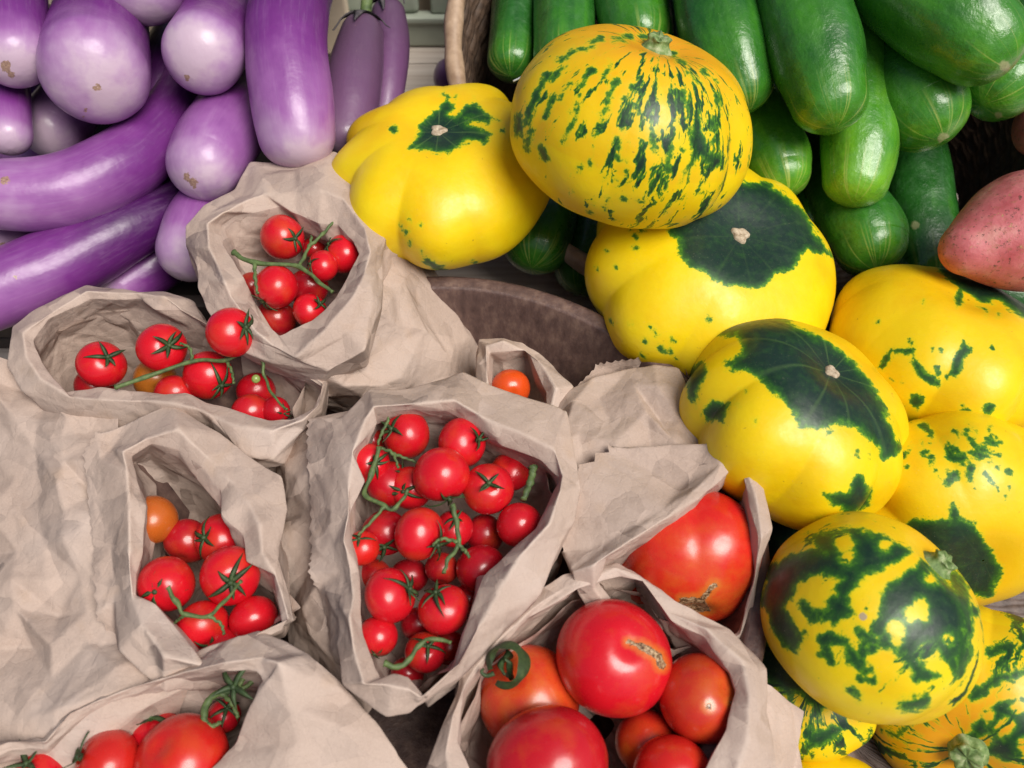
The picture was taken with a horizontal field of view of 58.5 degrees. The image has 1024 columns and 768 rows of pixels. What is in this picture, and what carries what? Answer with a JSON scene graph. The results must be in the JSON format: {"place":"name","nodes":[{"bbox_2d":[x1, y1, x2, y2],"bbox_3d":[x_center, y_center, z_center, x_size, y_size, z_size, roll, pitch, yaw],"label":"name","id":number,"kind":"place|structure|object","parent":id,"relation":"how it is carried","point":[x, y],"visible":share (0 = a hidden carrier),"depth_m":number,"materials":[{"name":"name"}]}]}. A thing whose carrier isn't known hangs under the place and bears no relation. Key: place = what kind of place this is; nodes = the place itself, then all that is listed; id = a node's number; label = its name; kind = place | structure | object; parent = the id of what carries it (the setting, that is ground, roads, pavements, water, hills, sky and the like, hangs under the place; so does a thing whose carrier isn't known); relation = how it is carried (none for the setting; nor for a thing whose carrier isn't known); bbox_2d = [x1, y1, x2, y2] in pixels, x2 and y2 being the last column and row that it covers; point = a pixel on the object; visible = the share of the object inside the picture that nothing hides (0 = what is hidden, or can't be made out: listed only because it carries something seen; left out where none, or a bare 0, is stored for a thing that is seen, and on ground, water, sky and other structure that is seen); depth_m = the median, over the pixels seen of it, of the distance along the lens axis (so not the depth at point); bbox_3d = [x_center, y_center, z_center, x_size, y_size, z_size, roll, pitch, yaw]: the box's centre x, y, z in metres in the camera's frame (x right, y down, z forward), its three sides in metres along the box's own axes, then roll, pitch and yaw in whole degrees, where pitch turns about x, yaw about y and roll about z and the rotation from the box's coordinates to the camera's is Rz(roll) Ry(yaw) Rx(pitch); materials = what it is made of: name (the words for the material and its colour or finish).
{"place":"outdoors","nodes":[
{"label":"outdoors","id":0,"kind":"place"},
{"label":"ground","id":1,"kind":"structure","parent":0,"visible":0},
{"bbox_2d":[0,46,957,359],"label":"table","id":2,"kind":"object","parent":1,"relation":"on","point":[424,60],"visible":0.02,"depth_m":0.67,"materials":[{"name":"brown wood"}]},
{"bbox_2d":[0,53,330,347],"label":"wooden crate","id":3,"kind":"object","parent":2,"relation":"on","point":[189,290],"depth_m":0.64,"materials":[{"name":"brown wood"}]},
{"bbox_2d":[0,230,30,244],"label":"eggplant","id":4,"kind":"object","parent":3,"relation":"in","point":[6,236],"visible":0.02,"depth_m":0.57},
{"bbox_2d":[0,84,33,155],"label":"eggplant","id":5,"kind":"object","parent":3,"relation":"in","point":[16,126],"visible":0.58,"depth_m":0.55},
{"bbox_2d":[0,0,48,88],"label":"eggplant","id":6,"kind":"object","parent":5,"relation":"on","point":[21,23],"visible":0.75,"depth_m":0.53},
{"bbox_2d":[0,4,49,157],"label":"eggplant","id":7,"kind":"object","parent":3,"relation":"in","point":[29,153],"depth_m":0.63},
{"bbox_2d":[30,84,98,154],"bbox_3d":[-0.300,-0.191,0.618,0.045,0.047,0.094,0,58,0],"label":"eggplant","id":8,"kind":"object","parent":3,"relation":"in","point":[56,128],"visible":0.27,"depth_m":0.59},
{"bbox_2d":[0,179,179,330],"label":"eggplant","id":9,"kind":"object","parent":3,"relation":"in","point":[40,268],"visible":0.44,"depth_m":0.55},
{"bbox_2d":[0,67,197,231],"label":"eggplant","id":10,"kind":"object","parent":3,"relation":"in","point":[117,165],"visible":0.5,"depth_m":0.54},
{"bbox_2d":[36,0,151,123],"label":"eggplant","id":11,"kind":"object","parent":10,"relation":"on","point":[93,61],"visible":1,"depth_m":0.53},
{"bbox_2d":[114,0,183,26],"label":"eggplant","id":12,"kind":"object","parent":10,"relation":"on","point":[149,13],"visible":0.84,"depth_m":0.56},
{"bbox_2d":[102,251,181,291],"bbox_3d":[-0.231,-0.082,0.611,0.094,0.041,0.038,-36,64,-20],"label":"eggplant","id":13,"kind":"object","parent":3,"relation":"in","point":[148,273],"visible":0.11,"depth_m":0.59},
{"bbox_2d":[149,21,169,89],"bbox_3d":[-0.243,-0.216,0.644,0.045,0.053,0.109,8,58,5],"label":"eggplant","id":14,"kind":"object","parent":3,"relation":"in","point":[158,66],"visible":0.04,"depth_m":0.62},
{"bbox_2d":[155,191,210,281],"bbox_3d":[-0.195,-0.105,0.581,0.048,0.045,0.092,0,58,0],"label":"eggplant","id":15,"kind":"object","parent":3,"relation":"in","point":[171,250],"visible":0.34,"depth_m":0.55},
{"bbox_2d":[161,0,247,95],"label":"eggplant","id":16,"kind":"object","parent":3,"relation":"in","point":[203,47],"visible":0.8,"depth_m":0.54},
{"bbox_2d":[165,69,261,200],"bbox_3d":[-0.184,-0.170,0.591,0.054,0.066,0.137,0,58,0],"label":"eggplant","id":17,"kind":"object","parent":3,"relation":"in","point":[213,150],"visible":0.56,"depth_m":0.55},
{"bbox_2d":[245,0,335,167],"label":"eggplant","id":18,"kind":"object","parent":3,"relation":"in","point":[289,85],"visible":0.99,"depth_m":0.53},
{"bbox_2d":[329,0,390,152],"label":"eggplant","id":19,"kind":"object","parent":3,"relation":"in","point":[356,61],"visible":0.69,"depth_m":0.59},
{"bbox_2d":[372,0,409,106],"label":"eggplant","id":20,"kind":"object","parent":19,"relation":"on","point":[391,14],"visible":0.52,"depth_m":0.63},
{"bbox_2d":[48,0,348,52],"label":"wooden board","id":21,"kind":"object","parent":2,"relation":"on","point":[339,9],"depth_m":0.76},
{"bbox_2d":[347,0,447,45],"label":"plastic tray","id":22,"kind":"object","parent":2,"relation":"on","point":[426,28],"visible":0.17,"depth_m":0.78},
{"bbox_2d":[418,0,430,10],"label":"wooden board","id":23,"kind":"object","parent":2,"relation":"on","point":[424,5],"depth_m":0.80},
{"bbox_2d":[433,59,448,85],"bbox_3d":[-0.042,-0.248,0.740,0.043,0.029,0.030,0,58,0],"label":"eggplant","id":24,"kind":"object","parent":2,"relation":"on","point":[439,77],"visible":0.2,"depth_m":0.73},
{"bbox_2d":[137,276,769,767],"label":"wooden bowl","id":25,"kind":"object","parent":2,"relation":"on","point":[571,342],"visible":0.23,"depth_m":0.54,"materials":[{"name":"brown wood"}]},
{"bbox_2d":[0,357,299,767],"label":"paper bag","id":26,"kind":"object","parent":25,"relation":"in","point":[82,623],"visible":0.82,"depth_m":0.45,"materials":[{"name":"paper"}]},
{"bbox_2d":[146,495,178,543],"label":"tomato","id":27,"kind":"object","parent":26,"relation":"in","point":[162,517],"visible":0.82,"depth_m":0.46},
{"bbox_2d":[163,519,201,562],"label":"tomato","id":28,"kind":"object","parent":26,"relation":"in","point":[178,542],"visible":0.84,"depth_m":0.46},
{"bbox_2d":[137,546,260,649],"bbox_3d":[-0.151,0.101,0.434,0.058,0.045,0.050,0,58,0],"label":"tomato bunch","id":29,"kind":"object","parent":26,"relation":"in","point":[229,575],"visible":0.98,"depth_m":0.43,"materials":[{"name":"red plant"}]},
{"bbox_2d":[193,513,235,560],"bbox_3d":[-0.148,0.078,0.463,0.026,0.030,0.027,0,58,0],"label":"tomato","id":30,"kind":"object","parent":26,"relation":"in","point":[212,533],"visible":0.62,"depth_m":0.46,"materials":[{"name":"red plant"}]},
{"bbox_2d":[206,627,234,646],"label":"tomato","id":31,"kind":"object","parent":26,"relation":"in","point":[220,637],"visible":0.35,"depth_m":0.43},
{"bbox_2d":[229,596,277,636],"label":"tomato","id":32,"kind":"object","parent":26,"relation":"in","point":[251,614],"visible":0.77,"depth_m":0.43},
{"bbox_2d":[7,285,328,472],"bbox_3d":[-0.197,0.016,0.533,0.193,0.098,0.126,0,58,0],"label":"paper bag","id":33,"kind":"object","parent":25,"relation":"in","point":[49,341],"visible":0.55,"depth_m":0.52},
{"bbox_2d":[73,374,114,390],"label":"tomato","id":34,"kind":"object","parent":33,"relation":"in","point":[79,383],"visible":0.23,"depth_m":0.51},
{"bbox_2d":[132,363,176,392],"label":"tomato","id":35,"kind":"object","parent":33,"relation":"in","point":[149,384],"visible":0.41,"depth_m":0.52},
{"bbox_2d":[153,375,193,395],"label":"tomato","id":36,"kind":"object","parent":33,"relation":"in","point":[172,384],"visible":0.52,"depth_m":0.50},
{"bbox_2d":[75,307,290,420],"bbox_3d":[-0.177,-0.013,0.498,0.127,0.056,0.049,7,58,4],"label":"tomato bunch","id":37,"kind":"object","parent":33,"relation":"in","point":[161,348],"visible":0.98,"depth_m":0.50,"materials":[{"name":"red plant"}]},
{"bbox_2d":[231,394,265,418],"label":"tomato","id":38,"kind":"object","parent":33,"relation":"in","point":[251,405],"visible":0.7,"depth_m":0.49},
{"bbox_2d":[236,372,275,398],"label":"tomato","id":39,"kind":"object","parent":33,"relation":"in","point":[246,385],"visible":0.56,"depth_m":0.52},
{"bbox_2d":[0,631,406,767],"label":"paper bag","id":40,"kind":"object","parent":25,"relation":"in","point":[302,709],"visible":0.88,"depth_m":0.40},
{"bbox_2d":[2,739,62,767],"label":"tomato","id":41,"kind":"object","parent":40,"relation":"in","point":[33,760],"visible":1,"depth_m":0.40,"materials":[{"name":"red plant"}]},
{"bbox_2d":[63,730,138,767],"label":"tomato","id":42,"kind":"object","parent":40,"relation":"in","point":[112,749],"visible":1,"depth_m":0.40,"materials":[{"name":"red plant"}]},
{"bbox_2d":[132,713,176,748],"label":"tomato","id":43,"kind":"object","parent":40,"relation":"in","point":[140,732],"visible":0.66,"depth_m":0.41,"materials":[{"name":"red plant"}]},
{"bbox_2d":[133,713,229,767],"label":"tomato","id":44,"kind":"object","parent":40,"relation":"in","point":[187,740],"visible":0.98,"depth_m":0.40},
{"bbox_2d":[208,699,240,732],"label":"tomato","id":45,"kind":"object","parent":40,"relation":"in","point":[221,710],"visible":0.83,"depth_m":0.43,"materials":[{"name":"red plant"}]},
{"bbox_2d":[200,670,253,727],"bbox_3d":[-0.126,0.137,0.407,0.028,0.020,0.029,0,58,0],"label":"loose vine","id":46,"kind":"object","parent":40,"relation":"in","point":[231,688],"visible":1,"depth_m":0.41,"materials":[{"name":"green plant"}]},
{"bbox_2d":[186,152,477,412],"bbox_3d":[-0.105,-0.047,0.548,0.178,0.112,0.138,32,63,18],"label":"paper bag","id":47,"kind":"object","parent":25,"relation":"in","point":[387,318],"visible":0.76,"depth_m":0.52,"materials":[{"name":"paper"}]},
{"bbox_2d":[242,272,256,298],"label":"tomato","id":48,"kind":"object","parent":47,"relation":"in","point":[248,277],"visible":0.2,"depth_m":0.53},
{"bbox_2d":[258,304,296,335],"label":"tomato","id":49,"kind":"object","parent":47,"relation":"in","point":[281,321],"visible":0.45,"depth_m":0.52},
{"bbox_2d":[231,214,358,324],"bbox_3d":[-0.123,-0.066,0.519,0.065,0.030,0.066,13,59,8],"label":"tomato bunch","id":50,"kind":"object","parent":47,"relation":"in","point":[275,285],"visible":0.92,"depth_m":0.51,"materials":[{"name":"red plant"}]},
{"bbox_2d":[294,268,328,301],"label":"tomato","id":51,"kind":"object","parent":47,"relation":"in","point":[307,283],"visible":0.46,"depth_m":0.53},
{"bbox_2d":[302,238,324,257],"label":"tomato","id":52,"kind":"object","parent":47,"relation":"in","point":[317,246],"visible":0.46,"depth_m":0.54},
{"bbox_2d":[276,372,579,716],"bbox_3d":[-0.052,0.092,0.475,0.172,0.115,0.175,0,58,0],"label":"paper bag","id":53,"kind":"object","parent":25,"relation":"in","point":[330,509],"visible":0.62,"depth_m":0.45,"materials":[{"name":"paper"}]},
{"bbox_2d":[362,559,388,585],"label":"tomato","id":54,"kind":"object","parent":53,"relation":"in","point":[370,569],"visible":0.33,"depth_m":0.45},
{"bbox_2d":[352,414,429,565],"bbox_3d":[-0.062,0.053,0.463,0.042,0.038,0.086,0,58,0],"label":"tomato bunch","id":55,"kind":"object","parent":53,"relation":"in","point":[388,484],"visible":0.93,"depth_m":0.46,"materials":[{"name":"red plant"}]},
{"bbox_2d":[362,617,451,672],"bbox_3d":[-0.050,0.122,0.418,0.045,0.032,0.026,12,59,7],"label":"tomato bunch","id":56,"kind":"object","parent":53,"relation":"in","point":[425,651],"visible":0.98,"depth_m":0.42,"materials":[{"name":"red plant"}]},
{"bbox_2d":[391,656,423,680],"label":"tomato","id":57,"kind":"object","parent":53,"relation":"in","point":[409,672],"visible":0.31,"depth_m":0.43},
{"bbox_2d":[392,558,427,590],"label":"tomato","id":58,"kind":"object","parent":53,"relation":"in","point":[409,568],"visible":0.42,"depth_m":0.46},
{"bbox_2d":[400,607,426,638],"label":"tomato","id":59,"kind":"object","parent":53,"relation":"in","point":[410,625],"visible":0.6,"depth_m":0.44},
{"bbox_2d":[364,447,472,634],"bbox_3d":[-0.044,0.076,0.443,0.049,0.041,0.092,0,58,0],"label":"tomato bunch","id":60,"kind":"object","parent":53,"relation":"in","point":[439,474],"visible":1,"depth_m":0.43,"materials":[{"name":"red plant"}]},
{"bbox_2d":[425,552,456,584],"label":"tomato","id":61,"kind":"object","parent":53,"relation":"in","point":[433,569],"visible":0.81,"depth_m":0.45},
{"bbox_2d":[438,632,460,664],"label":"tomato","id":62,"kind":"object","parent":53,"relation":"in","point":[452,648],"visible":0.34,"depth_m":0.44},
{"bbox_2d":[438,418,488,466],"bbox_3d":[-0.025,0.029,0.468,0.025,0.030,0.026,34,64,19],"label":"tomato","id":63,"kind":"object","parent":53,"relation":"in","point":[465,439],"visible":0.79,"depth_m":0.46,"materials":[{"name":"red plant"}]},
{"bbox_2d":[457,585,473,618],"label":"tomato","id":64,"kind":"object","parent":53,"relation":"in","point":[469,595],"visible":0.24,"depth_m":0.45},
{"bbox_2d":[456,545,502,592],"bbox_3d":[-0.015,0.091,0.450,0.025,0.025,0.023,0,58,0],"label":"tomato","id":65,"kind":"object","parent":53,"relation":"in","point":[483,560],"visible":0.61,"depth_m":0.44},
{"bbox_2d":[467,514,502,548],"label":"tomato","id":66,"kind":"object","parent":53,"relation":"in","point":[485,532],"visible":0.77,"depth_m":0.46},
{"bbox_2d":[463,463,513,514],"bbox_3d":[-0.012,0.051,0.455,0.026,0.028,0.026,0,58,0],"label":"tomato","id":67,"kind":"object","parent":53,"relation":"in","point":[489,489],"visible":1,"depth_m":0.45,"materials":[{"name":"red plant"}]},
{"bbox_2d":[492,455,528,490],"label":"tomato","id":68,"kind":"object","parent":53,"relation":"in","point":[517,471],"visible":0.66,"depth_m":0.47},
{"bbox_2d":[496,503,540,546],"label":"tomato","id":69,"kind":"object","parent":53,"relation":"in","point":[517,523],"visible":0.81,"depth_m":0.44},
{"bbox_2d":[520,464,537,501],"bbox_3d":[0.008,0.049,0.453,0.009,0.005,0.019,0,58,0],"label":"caterpillar","id":70,"kind":"object","parent":53,"relation":"in","point":[530,481],"visible":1,"depth_m":0.45},
{"bbox_2d":[332,83,549,269],"bbox_3d":[-0.043,-0.127,0.560,0.136,0.079,0.140,0,58,0],"label":"squash","id":71,"kind":"object","parent":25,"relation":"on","point":[436,177],"visible":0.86,"depth_m":0.52,"materials":[{"name":"food"}]},
{"bbox_2d":[476,338,572,406],"bbox_3d":[0.012,0.009,0.542,0.067,0.078,0.074,0,58,0],"label":"paper bag","id":72,"kind":"object","parent":25,"relation":"in","point":[549,384],"visible":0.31,"depth_m":0.52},
{"bbox_2d":[492,369,529,397],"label":"tomato","id":73,"kind":"object","parent":72,"relation":"in","point":[513,381],"visible":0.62,"depth_m":0.51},
{"bbox_2d":[426,563,803,767],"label":"paper bag","id":74,"kind":"object","parent":25,"relation":"in","point":[764,724],"visible":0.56,"depth_m":0.42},
{"bbox_2d":[480,644,578,737],"bbox_3d":[0.008,0.149,0.435,0.048,0.047,0.048,0,58,0],"label":"tomato","id":75,"kind":"object","parent":74,"relation":"in","point":[540,683],"visible":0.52,"depth_m":0.42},
{"bbox_2d":[480,641,530,689],"bbox_3d":[-0.002,0.125,0.408,0.020,0.015,0.020,24,61,14],"label":"loose calyx","id":76,"kind":"object","parent":75,"relation":"on","point":[524,664],"visible":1,"depth_m":0.41,"materials":[{"name":"green plant"}]},
{"bbox_2d":[486,704,608,767],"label":"tomato","id":77,"kind":"object","parent":74,"relation":"in","point":[551,736],"visible":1,"depth_m":0.38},
{"bbox_2d":[556,599,671,717],"bbox_3d":[0.047,0.127,0.426,0.054,0.048,0.054,0,58,0],"label":"tomato","id":78,"kind":"object","parent":74,"relation":"in","point":[613,658],"visible":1,"depth_m":0.41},
{"bbox_2d":[615,709,676,767],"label":"tomato","id":79,"kind":"object","parent":74,"relation":"in","point":[634,735],"visible":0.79,"depth_m":0.42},
{"bbox_2d":[633,734,708,767],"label":"tomato","id":80,"kind":"object","parent":74,"relation":"in","point":[668,751],"visible":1,"depth_m":0.40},
{"bbox_2d":[659,653,733,744],"bbox_3d":[0.087,0.145,0.421,0.040,0.038,0.041,0,58,0],"label":"tomato","id":81,"kind":"object","parent":74,"relation":"in","point":[695,700],"visible":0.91,"depth_m":0.41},
{"bbox_2d":[559,357,697,468],"bbox_3d":[0.067,0.035,0.508,0.108,0.061,0.096,-14,59,-9],"label":"paper bag","id":82,"kind":"object","parent":25,"relation":"in","point":[624,403],"visible":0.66,"depth_m":0.49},
{"bbox_2d":[561,444,771,656],"bbox_3d":[0.084,0.086,0.482,0.123,0.102,0.124,0,58,0],"label":"paper bag","id":83,"kind":"object","parent":25,"relation":"in","point":[631,500],"visible":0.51,"depth_m":0.45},
{"bbox_2d":[622,491,762,621],"bbox_3d":[0.091,0.089,0.474,0.079,0.078,0.068,0,58,0],"label":"tomato","id":84,"kind":"object","parent":83,"relation":"in","point":[698,558],"visible":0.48,"depth_m":0.44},
{"bbox_2d":[444,0,1023,322],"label":"wicker basket","id":85,"kind":"object","parent":2,"relation":"on","point":[983,153],"visible":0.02,"depth_m":0.66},
{"bbox_2d":[487,0,533,83],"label":"cucumber","id":86,"kind":"object","parent":85,"relation":"in","point":[510,48],"visible":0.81,"depth_m":0.61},
{"bbox_2d":[505,198,576,274],"bbox_3d":[0.023,-0.123,0.619,0.045,0.046,0.112,9,58,6],"label":"cucumber","id":87,"kind":"object","parent":85,"relation":"in","point":[540,248],"visible":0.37,"depth_m":0.59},
{"bbox_2d":[533,0,594,57],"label":"cucumber","id":88,"kind":"object","parent":85,"relation":"in","point":[552,19],"visible":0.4,"depth_m":0.59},
{"bbox_2d":[554,214,597,296],"bbox_3d":[0.060,-0.121,0.642,0.042,0.058,0.129,10,59,6],"label":"cucumber","id":89,"kind":"object","parent":85,"relation":"in","point":[571,280],"visible":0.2,"depth_m":0.61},
{"bbox_2d":[594,0,673,35],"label":"cucumber","id":90,"kind":"object","parent":85,"relation":"in","point":[654,14],"visible":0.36,"depth_m":0.58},
{"bbox_2d":[673,0,773,112],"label":"cucumber","id":91,"kind":"object","parent":85,"relation":"in","point":[729,34],"visible":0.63,"depth_m":0.54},
{"bbox_2d":[749,83,811,194],"bbox_3d":[0.163,-0.172,0.601,0.043,0.044,0.120,-9,58,-6],"label":"cucumber","id":92,"kind":"object","parent":85,"relation":"in","point":[781,151],"visible":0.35,"depth_m":0.57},
{"bbox_2d":[756,0,868,134],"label":"cucumber","id":93,"kind":"object","parent":92,"relation":"on","point":[817,53],"visible":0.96,"depth_m":0.52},
{"bbox_2d":[796,130,814,223],"bbox_3d":[0.201,-0.143,0.642,0.041,0.040,0.104,0,58,0],"label":"cucumber","id":94,"kind":"object","parent":85,"relation":"in","point":[800,196],"visible":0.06,"depth_m":0.61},
{"bbox_2d":[803,131,908,275],"bbox_3d":[0.221,-0.125,0.612,0.052,0.052,0.124,-12,59,-7],"label":"cucumber","id":95,"kind":"object","parent":85,"relation":"in","point":[859,240],"visible":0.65,"depth_m":0.58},
{"bbox_2d":[820,21,899,207],"bbox_3d":[0.219,-0.207,0.595,0.055,0.082,0.195,0,58,0],"label":"cucumber","id":96,"kind":"object","parent":95,"relation":"on","point":[858,159],"visible":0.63,"depth_m":0.56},
{"bbox_2d":[888,142,958,267],"bbox_3d":[0.279,-0.144,0.635,0.050,0.070,0.173,0,58,0],"label":"cucumber","id":97,"kind":"object","parent":85,"relation":"in","point":[922,189],"visible":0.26,"depth_m":0.60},
{"bbox_2d":[884,42,971,152],"bbox_3d":[0.252,-0.208,0.592,0.064,0.057,0.134,0,58,0],"label":"cucumber","id":98,"kind":"object","parent":85,"relation":"in","point":[931,111],"visible":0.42,"depth_m":0.55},
{"bbox_2d":[854,0,1023,86],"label":"cucumber","id":99,"kind":"object","parent":98,"relation":"on","point":[969,43],"visible":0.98,"depth_m":0.52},
{"bbox_2d":[897,257,1023,303],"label":"cucumber","id":100,"kind":"object","parent":85,"relation":"in","point":[1018,296],"visible":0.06,"depth_m":0.58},
{"bbox_2d":[938,170,1023,291],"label":"potato","id":101,"kind":"object","parent":85,"relation":"in","point":[981,241],"visible":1,"depth_m":0.50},
{"bbox_2d":[969,0,1023,121],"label":"cucumber","id":102,"kind":"object","parent":85,"relation":"in","point":[1001,98],"visible":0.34,"depth_m":0.56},
{"bbox_2d":[1011,112,1023,154],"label":"potato","id":103,"kind":"object","parent":85,"relation":"in","point":[1017,132],"visible":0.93,"depth_m":0.60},
{"bbox_2d":[801,755,871,767],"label":"squash","id":104,"kind":"object","parent":2,"relation":"on","point":[847,761],"visible":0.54,"depth_m":0.46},
{"bbox_2d":[771,323,1023,767],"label":"wicker basket","id":105,"kind":"object","parent":2,"relation":"on","point":[869,753],"visible":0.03,"depth_m":0.49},
{"bbox_2d":[585,168,835,375],"bbox_3d":[0.120,-0.067,0.555,0.153,0.102,0.159,0,58,0],"label":"squash","id":106,"kind":"object","parent":105,"relation":"in","point":[753,248],"visible":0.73,"depth_m":0.51,"materials":[{"name":"food"}]},
{"bbox_2d":[510,24,752,228],"bbox_3d":[0.066,-0.143,0.504,0.134,0.110,0.130,0,58,0],"label":"squash","id":107,"kind":"object","parent":106,"relation":"on","point":[628,126],"visible":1,"depth_m":0.46,"materials":[{"name":"food"}]},
{"bbox_2d":[679,318,908,529],"bbox_3d":[0.152,0.020,0.493,0.123,0.098,0.125,0,58,0],"label":"squash","id":108,"kind":"object","parent":105,"relation":"in","point":[802,425],"visible":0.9,"depth_m":0.45,"materials":[{"name":"food"}]},
{"bbox_2d":[762,641,876,762],"bbox_3d":[0.153,0.155,0.476,0.080,0.057,0.077,0,58,0],"label":"squash","id":109,"kind":"object","parent":105,"relation":"in","point":[827,735],"visible":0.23,"depth_m":0.45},
{"bbox_2d":[760,511,983,725],"bbox_3d":[0.171,0.111,0.435,0.103,0.098,0.100,0,58,0],"label":"squash","id":110,"kind":"object","parent":109,"relation":"on","point":[870,618],"visible":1,"depth_m":0.40,"materials":[{"name":"food"}]},
{"bbox_2d":[829,264,1023,426],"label":"squash","id":111,"kind":"object","parent":105,"relation":"in","point":[926,340],"visible":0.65,"depth_m":0.50,"materials":[{"name":"food"}]},
{"bbox_2d":[872,605,1023,767],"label":"squash","id":112,"kind":"object","parent":105,"relation":"in","point":[981,725],"visible":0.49,"depth_m":0.43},
{"bbox_2d":[875,410,1023,605],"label":"squash","id":113,"kind":"object","parent":105,"relation":"in","point":[958,495],"visible":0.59,"depth_m":0.46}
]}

